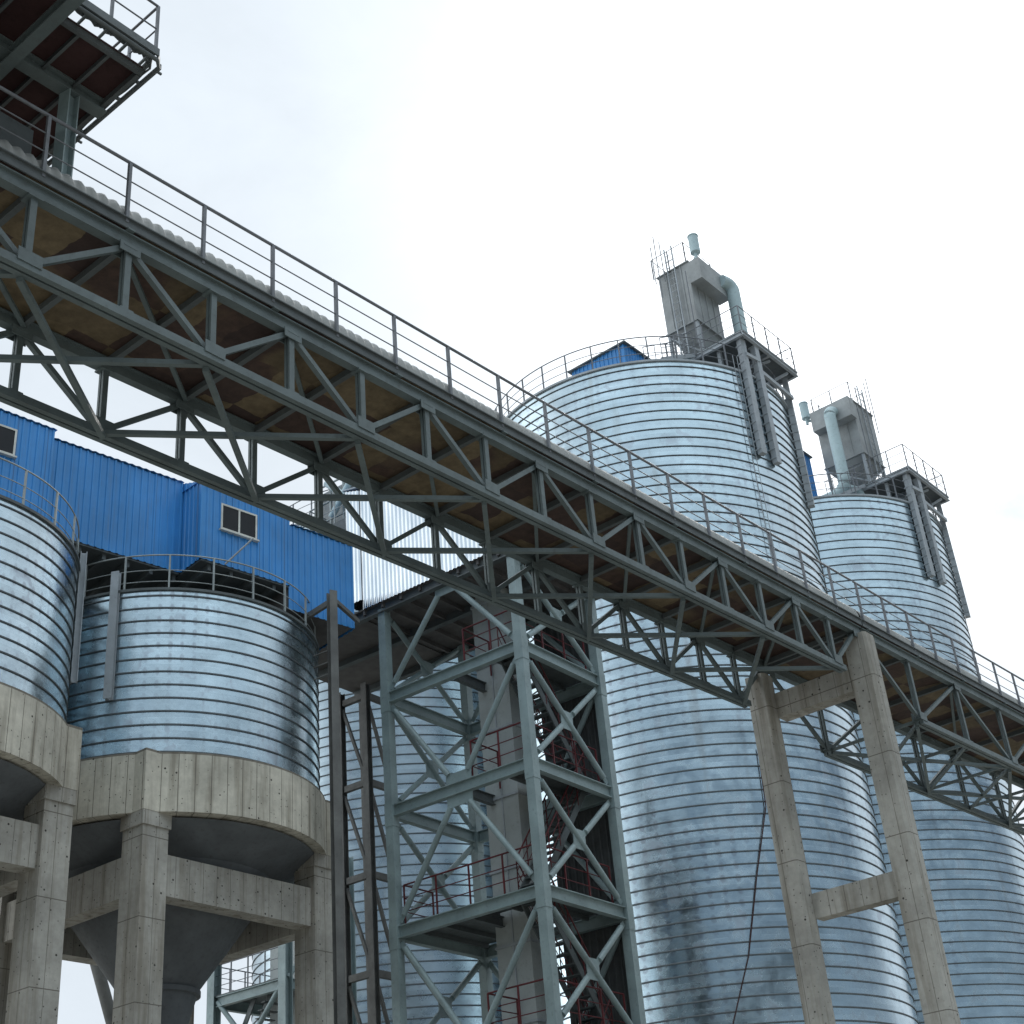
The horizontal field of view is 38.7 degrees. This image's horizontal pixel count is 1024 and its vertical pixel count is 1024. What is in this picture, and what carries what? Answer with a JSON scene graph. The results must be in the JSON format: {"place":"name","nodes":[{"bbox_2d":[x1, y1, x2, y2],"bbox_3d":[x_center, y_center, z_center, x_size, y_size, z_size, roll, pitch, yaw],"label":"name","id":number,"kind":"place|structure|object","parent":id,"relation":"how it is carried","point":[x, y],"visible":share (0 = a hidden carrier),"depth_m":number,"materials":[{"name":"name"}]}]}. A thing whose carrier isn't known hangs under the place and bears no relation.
{"place":"outdoors","nodes":[
{"label":"outdoors","id":0,"kind":"place"},
{"bbox_2d":[90,965,112,1023],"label":"inclined spout","id":1,"kind":"object","parent":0,"point":[103,990],"depth_m":44.30,"materials":[{"name":"paint"}]},
{"bbox_2d":[206,857,357,1023],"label":"stair platform","id":2,"kind":"structure","parent":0,"point":[273,998],"depth_m":51.49,"materials":[{"name":"grey metal"}]},
{"bbox_2d":[0,0,1023,1023],"label":"sky","id":3,"kind":"structure","parent":0,"point":[499,178],"materials":[{"name":"white"}]},
{"label":"ground","id":4,"kind":"structure","parent":0,"visible":0},
{"bbox_2d":[0,457,86,1023],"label":"raised silo","id":5,"kind":"object","parent":4,"relation":"on","point":[42,573],"visible":1,"depth_m":32.22,"materials":[{"name":"grey metal"}]},
{"bbox_2d":[0,538,333,1023],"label":"raised silo","id":6,"kind":"object","parent":4,"relation":"on","point":[200,849],"visible":0.77,"depth_m":36.25,"materials":[{"name":"metal"}]},
{"bbox_2d":[0,408,354,649],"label":"blue silo house","id":7,"kind":"structure","parent":6,"relation":"on","point":[120,508],"depth_m":39.83,"materials":[{"name":"blue painted corrugated metal sheet"},{"name":"dark steel"}]},
{"bbox_2d":[0,424,17,458],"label":"window","id":8,"kind":"structure","parent":7,"relation":"in","point":[8,435],"depth_m":37.61,"materials":[{"name":"black glass"}]},
{"bbox_2d":[219,503,259,542],"bbox_3d":[-7.579,0.294,40.563,1.260,0.870,0.140,22,-40,-38],"label":"window","id":9,"kind":"structure","parent":7,"relation":"in","point":[235,521],"depth_m":40.54,"materials":[{"name":"black glass"}]},
{"bbox_2d":[298,590,359,1023],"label":"steel post","id":10,"kind":"object","parent":4,"relation":"on","point":[332,603],"visible":0.94,"depth_m":37.67,"materials":[{"name":"metal"}]},
{"bbox_2d":[339,682,390,1023],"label":"lattice mast","id":11,"kind":"object","parent":4,"relation":"on","point":[369,876],"visible":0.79,"depth_m":44.23,"materials":[{"name":"metal"}]},
{"bbox_2d":[251,489,501,1023],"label":"steel silo","id":12,"kind":"object","parent":4,"relation":"on","point":[447,972],"visible":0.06,"depth_m":68.54,"materials":[{"name":"grey paint"}]},
{"bbox_2d":[470,588,546,1023],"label":"bucket elevator","id":13,"kind":"object","parent":4,"relation":"on","point":[508,814],"visible":0.46,"depth_m":40.60,"materials":[{"name":"paint"}]},
{"bbox_2d":[378,556,645,1023],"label":"steel tower","id":14,"kind":"structure","parent":4,"relation":"on","point":[585,906],"depth_m":40.70,"materials":[{"name":"grey metal"}]},
{"bbox_2d":[318,487,598,695],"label":"head house","id":15,"kind":"structure","parent":14,"relation":"on","point":[404,597],"depth_m":45.36,"materials":[{"name":"metal"}]},
{"bbox_2d":[297,479,352,532],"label":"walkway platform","id":16,"kind":"structure","parent":15,"relation":"attached to","point":[334,512],"depth_m":48.52,"materials":[{"name":"metal"}]},
{"bbox_2d":[495,336,918,1023],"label":"steel silo","id":17,"kind":"object","parent":4,"relation":"on","point":[713,936],"visible":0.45,"depth_m":59.01,"materials":[{"name":"grey paint"}]},
{"bbox_2d":[567,340,650,375],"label":"rooftop shed","id":18,"kind":"structure","parent":17,"relation":"on","point":[629,351],"depth_m":73.05,"materials":[{"name":"metal"}]},
{"bbox_2d":[642,305,814,508],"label":"roof platform","id":19,"kind":"structure","parent":17,"relation":"on","point":[753,350],"depth_m":70.94,"materials":[{"name":"metal"}]},
{"bbox_2d":[650,233,747,359],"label":"dust collector","id":20,"kind":"object","parent":19,"relation":"on","point":[696,291],"visible":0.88,"depth_m":74.27,"materials":[{"name":"grey metal"}]},
{"bbox_2d":[745,631,960,1023],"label":"concrete trestle","id":21,"kind":"object","parent":4,"relation":"on","point":[904,882],"visible":0.99,"depth_m":32.93,"materials":[{"name":"grey concrete"}]},
{"bbox_2d":[0,85,861,707],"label":"conveyor gallery","id":22,"kind":"object","parent":21,"relation":"on","point":[102,285],"visible":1,"depth_m":24.50,"materials":[{"name":"grey metal"}]},
{"bbox_2d":[0,0,161,218],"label":"transfer platform","id":23,"kind":"structure","parent":22,"relation":"on","point":[56,61],"depth_m":20.48,"materials":[{"name":"grey metal"}]},
{"bbox_2d":[761,580,1023,835],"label":"conveyor gallery","id":24,"kind":"object","parent":21,"relation":"on","point":[959,716],"visible":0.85,"depth_m":39.28,"materials":[{"name":"grey metal"}]},
{"bbox_2d":[809,473,1023,1023],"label":"steel silo","id":25,"kind":"object","parent":4,"relation":"on","point":[974,865],"visible":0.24,"depth_m":72.67,"materials":[{"name":"grey paint"}]},
{"bbox_2d":[803,450,817,496],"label":"rooftop shed","id":26,"kind":"structure","parent":25,"relation":"on","point":[807,456],"depth_m":86.55,"materials":[{"name":"metal"}]},
{"bbox_2d":[824,444,970,618],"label":"roof platform","id":27,"kind":"structure","parent":25,"relation":"on","point":[915,485],"depth_m":83.24,"materials":[{"name":"metal"}]},
{"bbox_2d":[798,378,885,494],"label":"dust collector","id":28,"kind":"object","parent":27,"relation":"on","point":[844,429],"visible":0.87,"depth_m":86.09,"materials":[{"name":"grey metal"}]}
]}

